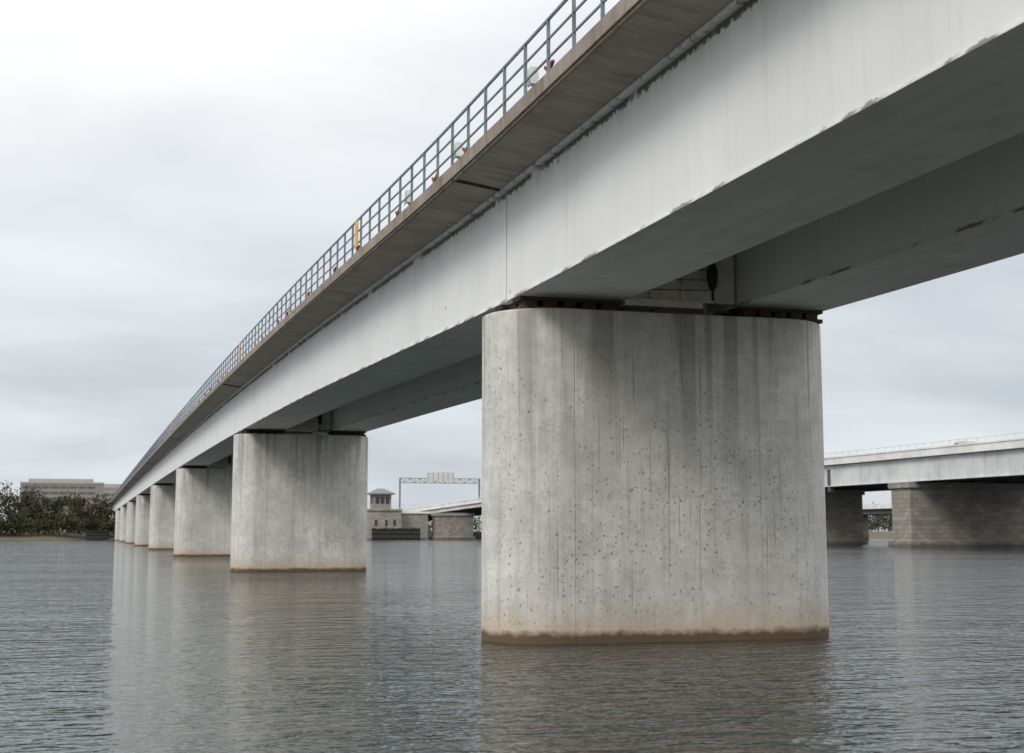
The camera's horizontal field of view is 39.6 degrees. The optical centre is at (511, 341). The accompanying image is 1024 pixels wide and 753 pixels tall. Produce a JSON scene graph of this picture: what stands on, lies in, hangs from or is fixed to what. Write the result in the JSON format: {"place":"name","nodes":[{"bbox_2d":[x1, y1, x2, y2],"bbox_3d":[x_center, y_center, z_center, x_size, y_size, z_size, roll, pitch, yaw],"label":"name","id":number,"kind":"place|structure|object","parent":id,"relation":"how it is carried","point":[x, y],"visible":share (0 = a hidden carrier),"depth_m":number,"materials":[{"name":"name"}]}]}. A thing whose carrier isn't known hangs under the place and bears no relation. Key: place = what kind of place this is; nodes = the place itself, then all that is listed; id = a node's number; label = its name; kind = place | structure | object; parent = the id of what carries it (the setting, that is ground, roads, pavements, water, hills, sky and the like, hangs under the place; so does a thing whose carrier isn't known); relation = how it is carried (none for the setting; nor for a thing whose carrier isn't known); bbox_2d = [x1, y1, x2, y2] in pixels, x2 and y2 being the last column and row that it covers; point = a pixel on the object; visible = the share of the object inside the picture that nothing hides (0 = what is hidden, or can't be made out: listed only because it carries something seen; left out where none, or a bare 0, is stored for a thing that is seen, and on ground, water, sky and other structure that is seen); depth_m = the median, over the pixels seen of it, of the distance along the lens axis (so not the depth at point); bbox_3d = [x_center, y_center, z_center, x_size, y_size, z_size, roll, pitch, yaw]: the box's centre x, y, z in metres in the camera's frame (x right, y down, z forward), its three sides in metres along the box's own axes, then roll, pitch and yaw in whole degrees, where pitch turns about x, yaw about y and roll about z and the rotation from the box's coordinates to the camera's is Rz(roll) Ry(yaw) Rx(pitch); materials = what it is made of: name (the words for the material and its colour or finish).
{"place":"outdoors","nodes":[
{"label":"outdoors","id":0,"kind":"place"},
{"bbox_2d":[0,531,892,539],"bbox_3d":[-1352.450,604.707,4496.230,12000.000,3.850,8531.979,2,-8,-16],"label":"ground","id":1,"kind":"structure","parent":0,"point":[478,535],"depth_m":462.07,"materials":[{"name":"green plant"}]},
{"bbox_2d":[0,480,114,536],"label":"shoreline trees","id":2,"kind":"object","parent":1,"relation":"on","point":[81,520],"visible":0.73,"depth_m":465.71,"materials":[{"name":"green plant"}]},
{"bbox_2d":[18,479,103,531],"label":"office building","id":3,"kind":"structure","parent":1,"relation":"on","point":[51,489],"depth_m":1003.51,"materials":[{"name":"beige concrete"}]},
{"bbox_2d":[22,486,94,528],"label":"windows","id":4,"kind":"structure","parent":3,"relation":"in","point":[55,487],"depth_m":1002.36,"materials":[{"name":"grey glass"}]},
{"bbox_2d":[103,484,120,512],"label":"office building","id":5,"kind":"structure","parent":1,"relation":"on","point":[110,490],"depth_m":1048.92,"materials":[{"name":"beige concrete"}]},
{"bbox_2d":[399,472,479,530],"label":"sign gantry","id":6,"kind":"object","parent":1,"relation":"on","point":[440,477],"visible":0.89,"depth_m":557.44,"materials":[{"name":"metal"}]},
{"bbox_2d":[428,502,892,530],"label":"distant tree line","id":7,"kind":"object","parent":1,"relation":"on","point":[887,520],"visible":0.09,"depth_m":738.59,"materials":[{"name":"green plant"}]},
{"bbox_2d":[0,539,1023,752],"bbox_3d":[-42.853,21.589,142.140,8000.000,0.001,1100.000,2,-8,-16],"label":"river water","id":8,"kind":"structure","parent":0,"point":[111,646],"depth_m":26.52,"materials":[{"name":"grey liquid"}]},
{"bbox_2d":[86,529,108,539],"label":"timber fender","id":9,"kind":"object","parent":8,"relation":"in","point":[103,536],"visible":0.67,"depth_m":443.57,"materials":[{"name":"brown wood"}]},
{"bbox_2d":[115,510,119,539],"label":"pier","id":10,"kind":"structure","parent":8,"relation":"in","point":[117,523],"depth_m":435.03,"materials":[{"name":"concrete"}]},
{"bbox_2d":[119,507,126,541],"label":"pier","id":11,"kind":"structure","parent":8,"relation":"in","point":[122,533],"depth_m":377.53,"materials":[{"name":"concrete"}]},
{"bbox_2d":[125,502,135,542],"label":"pier","id":12,"kind":"structure","parent":8,"relation":"in","point":[130,521],"depth_m":320.08,"materials":[{"name":"concrete"}]},
{"bbox_2d":[134,495,149,545],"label":"pier","id":13,"kind":"structure","parent":8,"relation":"in","point":[142,518],"depth_m":262.63,"materials":[{"name":"concrete"}]},
{"bbox_2d":[149,485,175,549],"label":"pier","id":14,"kind":"structure","parent":8,"relation":"in","point":[162,517],"depth_m":205.25,"materials":[{"name":"concrete"}]},
{"bbox_2d":[155,483,172,484],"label":"bearing","id":15,"kind":"object","parent":14,"relation":"on","point":[163,483],"visible":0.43,"depth_m":206.32,"materials":[{"name":"metal"}]},
{"bbox_2d":[139,465,154,493],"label":"box girder","id":16,"kind":"object","parent":15,"relation":"on","point":[147,479],"visible":0.5,"depth_m":234.31,"materials":[{"name":"paint"}]},
{"bbox_2d":[132,462,153,478],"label":"deck slab","id":17,"kind":"structure","parent":16,"relation":"on","point":[146,467],"depth_m":230.21,"materials":[{"name":"concrete"}]},
{"bbox_2d":[174,468,232,556],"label":"pier","id":18,"kind":"structure","parent":8,"relation":"in","point":[203,510],"depth_m":148.02,"materials":[{"name":"concrete"}]},
{"bbox_2d":[181,465,206,468],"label":"bearing","id":19,"kind":"object","parent":18,"relation":"on","point":[190,466],"visible":0.39,"depth_m":148.89,"materials":[{"name":"rubber"}]},
{"bbox_2d":[154,440,182,482],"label":"box girder","id":20,"kind":"object","parent":19,"relation":"on","point":[168,463],"visible":0.57,"depth_m":175.50,"materials":[{"name":"paint"}]},
{"bbox_2d":[145,435,179,463],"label":"deck slab","id":21,"kind":"structure","parent":20,"relation":"on","point":[167,446],"depth_m":172.21,"materials":[{"name":"concrete"}]},
{"bbox_2d":[207,466,232,468],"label":"box girder","id":22,"kind":"object","parent":19,"relation":"on","point":[229,467],"visible":0.02,"depth_m":162.01,"materials":[{"name":"paint"}]},
{"bbox_2d":[230,434,367,571],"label":"pier","id":23,"kind":"structure","parent":8,"relation":"in","point":[299,502],"depth_m":90.85,"materials":[{"name":"concrete"}]},
{"bbox_2d":[241,429,366,435],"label":"bearing","id":24,"kind":"object","parent":23,"relation":"on","point":[275,431],"visible":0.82,"depth_m":91.93,"materials":[{"name":"rubber"}]},
{"bbox_2d":[181,388,243,465],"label":"box girder","id":25,"kind":"object","parent":24,"relation":"on","point":[207,440],"visible":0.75,"depth_m":114.90,"materials":[{"name":"paint"}]},
{"bbox_2d":[169,379,238,438],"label":"deck slab","id":26,"kind":"structure","parent":25,"relation":"on","point":[217,398],"depth_m":111.77,"materials":[{"name":"concrete"}]},
{"bbox_2d":[169,385,222,437],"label":"drip edge","id":27,"kind":"object","parent":26,"relation":"attached to","point":[198,408],"visible":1,"depth_m":109.59,"materials":[{"name":"concrete"}]},
{"bbox_2d":[206,454,232,467],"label":"cross frame","id":28,"kind":"object","parent":25,"relation":"attached to","point":[221,463],"visible":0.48,"depth_m":149.77,"materials":[{"name":"grey paint"}]},
{"bbox_2d":[303,430,329,434],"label":"box girder","id":29,"kind":"object","parent":24,"relation":"on","point":[320,433],"visible":0.03,"depth_m":97.13,"materials":[{"name":"paint"}]},
{"bbox_2d":[367,488,402,539],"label":"bridge tender tower","id":30,"kind":"structure","parent":8,"relation":"in","point":[381,513],"depth_m":474.84,"materials":[{"name":"stone"}]},
{"bbox_2d":[371,497,395,525],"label":"windows","id":31,"kind":"structure","parent":30,"relation":"in","point":[377,498],"depth_m":475.22,"materials":[{"name":"grey glass"}]},
{"bbox_2d":[372,527,419,539],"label":"timber fender","id":32,"kind":"object","parent":8,"relation":"in","point":[405,533],"visible":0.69,"depth_m":466.45,"materials":[{"name":"brown wood"}]},
{"bbox_2d":[481,308,828,643],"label":"pier","id":33,"kind":"structure","parent":8,"relation":"in","point":[652,477],"depth_m":33.22,"materials":[{"name":"concrete"}]},
{"bbox_2d":[495,296,822,323],"bbox_3d":[3.676,-0.628,35.407,7.910,0.330,2.180,2,-8,-16],"label":"bearing","id":34,"kind":"object","parent":33,"relation":"on","point":[521,302],"visible":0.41,"depth_m":34.09,"materials":[{"name":"metal"}]},
{"bbox_2d":[241,190,512,429],"bbox_3d":[-7.553,1.052,63.653,2.830,3.839,60.440,2,-8,-16],"label":"box girder","id":35,"kind":"object","parent":34,"relation":"on","point":[426,309],"visible":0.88,"depth_m":47.67,"materials":[{"name":"paint"}]},
{"bbox_2d":[282,410,330,433],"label":"cross frame","id":36,"kind":"object","parent":35,"relation":"attached to","point":[307,427],"visible":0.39,"depth_m":92.38,"materials":[{"name":"grey paint"}]},
{"bbox_2d":[295,415,321,428],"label":"drain pipe","id":37,"kind":"object","parent":35,"relation":"attached to","point":[319,417],"visible":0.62,"depth_m":91.97,"materials":[{"name":"metal"}]},
{"bbox_2d":[222,167,500,386],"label":"deck slab","id":38,"kind":"structure","parent":35,"relation":"on","point":[450,206],"depth_m":46.02,"materials":[{"name":"concrete"}]},
{"bbox_2d":[223,181,454,384],"bbox_3d":[-10.030,-0.571,63.125,0.080,1.117,60.470,2,-8,-16],"label":"drip edge","id":39,"kind":"object","parent":38,"relation":"attached to","point":[425,205],"visible":1,"depth_m":45.67,"materials":[{"name":"concrete"}]},
{"bbox_2d":[615,255,734,314],"bbox_3d":[3.796,-1.436,35.552,2.940,1.540,2.240,2,-8,-16],"label":"cross frame","id":40,"kind":"object","parent":35,"relation":"attached to","point":[688,299],"visible":0.27,"depth_m":34.72,"materials":[{"name":"grey paint"}]},
{"bbox_2d":[329,304,727,431],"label":"box girder","id":41,"kind":"object","parent":34,"relation":"on","point":[455,384],"visible":0.24,"depth_m":70.67,"materials":[{"name":"paint"}]},
{"bbox_2d":[501,0,1023,301],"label":"box girder","id":42,"kind":"object","parent":34,"relation":"on","point":[734,127],"visible":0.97,"depth_m":22.43,"materials":[{"name":"paint"}]},
{"bbox_2d":[451,0,733,188],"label":"deck slab","id":43,"kind":"structure","parent":42,"relation":"on","point":[650,34],"depth_m":26.64,"materials":[{"name":"concrete"}]},
{"bbox_2d":[108,0,606,502],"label":"railing","id":44,"kind":"object","parent":43,"relation":"on","point":[182,414],"visible":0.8,"depth_m":39.39,"materials":[{"name":"grey metal"}]},
{"bbox_2d":[355,219,358,251],"bbox_3d":[-5.116,-3.442,46.932,0.071,1.200,0.440,2,-8,-16],"label":"yellow marker sign","id":45,"kind":"object","parent":44,"relation":"attached to","point":[356,234],"visible":0.82,"depth_m":46.86,"materials":[{"name":"metal"}]},
{"bbox_2d":[161,59,554,442],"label":"track brackets","id":46,"kind":"object","parent":43,"relation":"on","point":[552,62],"visible":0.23,"depth_m":37.11,"materials":[{"name":"grey metal"}]},
{"bbox_2d":[453,0,649,180],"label":"drip edge","id":47,"kind":"object","parent":43,"relation":"attached to","point":[595,48],"visible":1,"depth_m":26.66,"materials":[{"name":"concrete"}]},
{"bbox_2d":[650,263,717,300],"bbox_3d":[3.839,-1.769,34.197,2.391,1.500,0.298,2,-8,-16],"label":"drain pipe","id":48,"kind":"object","parent":42,"relation":"attached to","point":[712,275],"visible":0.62,"depth_m":34.37,"materials":[{"name":"metal"}]},
{"bbox_2d":[720,132,1023,312],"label":"box girder","id":49,"kind":"object","parent":34,"relation":"on","point":[962,214],"visible":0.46,"depth_m":28.82,"materials":[{"name":"paint"}]},
{"bbox_2d":[397,432,1023,546],"bbox_3d":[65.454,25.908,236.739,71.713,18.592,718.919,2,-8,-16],"label":"highway bridge","id":50,"kind":"structure","parent":8,"relation":"on","point":[967,494],"depth_m":249.22,"materials":[{"name":"paint"}]},
{"bbox_2d":[954,440,975,443],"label":"white van","id":51,"kind":"object","parent":50,"relation":"on","point":[963,442],"visible":0.04,"depth_m":244.87,"materials":[{"name":"paint"}]},
{"bbox_2d":[863,503,891,539],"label":"distant road bridge","id":52,"kind":"structure","parent":8,"relation":"on","point":[879,509],"depth_m":439.59,"materials":[{"name":"concrete"}]},
{"bbox_2d":[0,0,1023,531],"label":"sky","id":53,"kind":"structure","parent":0,"point":[170,170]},
{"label":"bearing","id":54,"kind":"object","parent":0,"visible":0},
{"bbox_2d":[129,479,139,500],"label":"box girder","id":55,"kind":"object","parent":54,"relation":"on","point":[134,488],"visible":0.46,"depth_m":291.22,"materials":[{"name":"paint"}]},
{"bbox_2d":[124,477,137,487],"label":"deck slab","id":56,"kind":"structure","parent":55,"relation":"on","point":[131,482],"depth_m":290.27,"materials":[{"name":"concrete"}]},
{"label":"bearing","id":57,"kind":"object","parent":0,"visible":0},
{"bbox_2d":[118,495,122,508],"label":"box girder","id":58,"kind":"object","parent":57,"relation":"on","point":[120,501],"visible":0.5,"depth_m":403.53,"materials":[{"name":"paint"}]},
{"bbox_2d":[113,493,121,499],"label":"deck slab","id":59,"kind":"structure","parent":58,"relation":"on","point":[117,497],"depth_m":406.30,"materials":[{"name":"concrete"}]},
{"bbox_2d":[123,489,129,504],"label":"box girder","id":60,"kind":"object","parent":57,"relation":"on","point":[126,496],"visible":0.42,"depth_m":346.49,"materials":[{"name":"paint"}]},
{"bbox_2d":[118,486,128,494],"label":"deck slab","id":61,"kind":"structure","parent":60,"relation":"on","point":[123,491],"depth_m":348.35,"materials":[{"name":"concrete"}]},
{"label":"bearing","id":62,"kind":"object","parent":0,"visible":0},
{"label":"cross frame","id":63,"kind":"object","parent":62,"relation":"on","visible":0},
{"bbox_2d":[114,500,117,511],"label":"box girder","id":64,"kind":"object","parent":63,"relation":"on","point":[115,505],"visible":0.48,"depth_m":460.37,"materials":[{"name":"paint"}]}
]}

